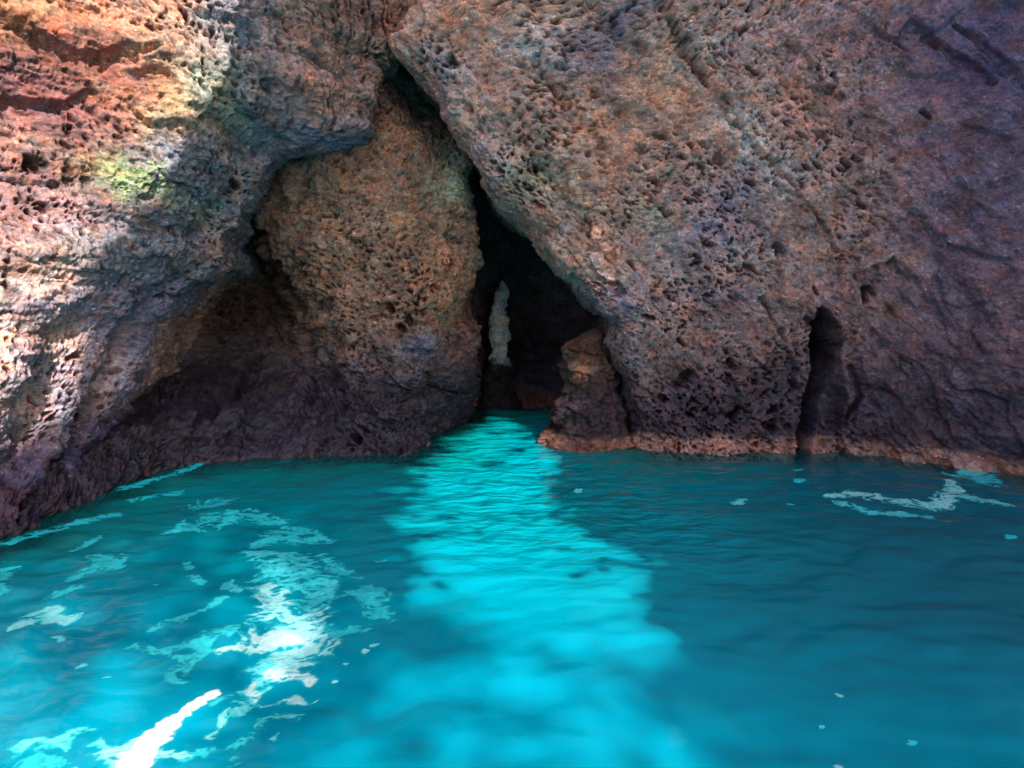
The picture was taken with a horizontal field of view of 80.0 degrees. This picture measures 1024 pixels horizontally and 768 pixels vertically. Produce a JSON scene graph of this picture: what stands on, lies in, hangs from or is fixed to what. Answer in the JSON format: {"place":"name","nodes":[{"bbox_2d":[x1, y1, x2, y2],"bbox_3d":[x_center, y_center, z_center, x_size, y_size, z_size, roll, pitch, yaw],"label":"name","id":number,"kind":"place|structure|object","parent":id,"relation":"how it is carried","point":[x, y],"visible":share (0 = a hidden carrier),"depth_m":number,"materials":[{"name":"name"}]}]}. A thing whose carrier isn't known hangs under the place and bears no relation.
{"place":"outdoors","nodes":[
{"label":"outdoors","id":0,"kind":"place"},
{"bbox_2d":[0,0,408,542],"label":"cliff","id":1,"kind":"structure","parent":0,"point":[225,109],"depth_m":7.93,"materials":[{"name":"brown stone"}]},
{"bbox_2d":[111,159,256,236],"bbox_3d":[-4.768,-2.917,10.130,0.569,0.629,5.150,0,8,0],"label":"lichen patch","id":2,"kind":"object","parent":1,"relation":"attached to","point":[140,183],"visible":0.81,"depth_m":7.82,"materials":[{"name":"plant"}]},
{"bbox_2d":[0,64,483,555],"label":"cliff","id":3,"kind":"structure","parent":0,"point":[341,327],"depth_m":10.27,"materials":[{"name":"brown stone"}]},
{"bbox_2d":[396,169,598,454],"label":"cave wall","id":4,"kind":"structure","parent":0,"point":[548,314],"depth_m":14.89,"materials":[{"name":"black stone"}]},
{"bbox_2d":[0,409,1023,767],"bbox_3d":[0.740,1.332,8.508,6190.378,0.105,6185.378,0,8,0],"label":"sea","id":5,"kind":"structure","parent":0,"point":[626,609],"depth_m":4.84,"materials":[{"name":"teal liquid"}]},
{"bbox_2d":[0,535,127,641],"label":"foam raft","id":6,"kind":"object","parent":5,"relation":"on","point":[51,614],"visible":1,"depth_m":5.25,"materials":[{"name":"liquid"}]},
{"bbox_2d":[7,727,135,767],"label":"foam spill","id":7,"kind":"object","parent":5,"relation":"on","point":[39,759],"visible":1,"depth_m":3.39,"materials":[{"name":"liquid"}]},
{"bbox_2d":[74,663,87,669],"bbox_3d":[-2.972,1.949,4.206,0.074,0.007,0.091,2,8,14],"label":"foam fleck","id":8,"kind":"object","parent":5,"relation":"on","point":[82,665],"visible":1,"depth_m":4.21},
{"bbox_2d":[109,689,220,767],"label":"foam ribbon","id":9,"kind":"object","parent":5,"relation":"on","point":[143,751],"visible":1,"depth_m":3.46,"materials":[{"name":"white liquid"}]},
{"bbox_2d":[0,463,395,624],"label":"foam trail","id":10,"kind":"object","parent":5,"relation":"on","point":[368,595],"visible":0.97,"depth_m":6.51,"materials":[{"name":"liquid"}]},
{"bbox_2d":[154,694,317,767],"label":"foam lace","id":11,"kind":"object","parent":5,"relation":"on","point":[186,756],"visible":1,"depth_m":3.53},
{"bbox_2d":[125,550,373,716],"bbox_3d":[-1.925,1.836,4.912,1.763,0.079,2.543,0,8,0],"label":"foam swirl","id":12,"kind":"object","parent":5,"relation":"on","point":[277,666],"visible":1,"depth_m":4.60,"materials":[{"name":"liquid"}]},
{"bbox_2d":[361,648,369,653],"bbox_3d":[-1.053,1.904,4.348,0.078,0.006,0.070,5,10,34],"label":"foam fleck","id":13,"kind":"object","parent":5,"relation":"on","point":[364,651],"visible":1,"depth_m":4.34},
{"bbox_2d":[478,280,522,419],"bbox_3d":[-0.263,-0.709,14.031,1.075,3.310,0.814,0,8,0],"label":"rock pinnacle","id":14,"kind":"object","parent":5,"relation":"in","point":[498,389],"visible":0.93,"depth_m":13.86,"materials":[{"name":"grey stone"}]},
{"bbox_2d":[573,488,582,493],"bbox_3d":[0.864,1.393,7.949,0.135,0.029,0.169,4,9,24],"label":"foam fleck","id":15,"kind":"object","parent":5,"relation":"on","point":[577,491],"visible":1,"depth_m":7.95},
{"bbox_2d":[536,327,635,452],"bbox_3d":[1.304,0.591,10.463,1.810,3.080,1.695,0,8,0],"label":"rock pillar","id":16,"kind":"object","parent":5,"relation":"in","point":[588,412],"visible":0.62,"depth_m":10.26,"materials":[{"name":"brown stone"}]},
{"bbox_2d":[730,498,747,504],"bbox_3d":[2.833,1.469,7.622,0.224,0.018,0.308,4,9,28],"label":"foam fleck","id":17,"kind":"object","parent":5,"relation":"on","point":[739,501],"visible":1,"depth_m":7.59},
{"bbox_2d":[793,478,805,482],"bbox_3d":[3.974,1.330,8.441,0.283,0.023,0.167,-7,11,-42],"label":"foam fleck","id":18,"kind":"object","parent":5,"relation":"on","point":[799,480],"visible":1,"depth_m":8.40},
{"bbox_2d":[833,764,843,767],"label":"foam fleck","id":19,"kind":"object","parent":5,"relation":"on","point":[837,766],"visible":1,"depth_m":3.32},
{"bbox_2d":[905,739,917,745],"bbox_3d":[2.289,2.055,3.493,0.072,0.012,0.056,-6,10,-38],"label":"foam fleck","id":20,"kind":"object","parent":5,"relation":"on","point":[911,743],"visible":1,"depth_m":3.49},
{"bbox_2d":[822,470,1015,518],"bbox_3d":[5.711,1.406,7.928,3.629,0.062,1.443,-4,9,-26],"label":"foam wash","id":21,"kind":"object","parent":5,"relation":"on","point":[946,500],"visible":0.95,"depth_m":7.66},
{"bbox_2d":[1004,534,1017,538],"bbox_3d":[5.271,1.619,6.442,0.132,0.011,0.203,6,10,37],"label":"foam fleck","id":22,"kind":"object","parent":5,"relation":"on","point":[1007,536],"visible":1,"depth_m":6.46},
{"bbox_2d":[388,0,1023,483],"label":"cliff","id":23,"kind":"structure","parent":0,"point":[772,230],"depth_m":9.38,"materials":[{"name":"brown stone"}]}
]}

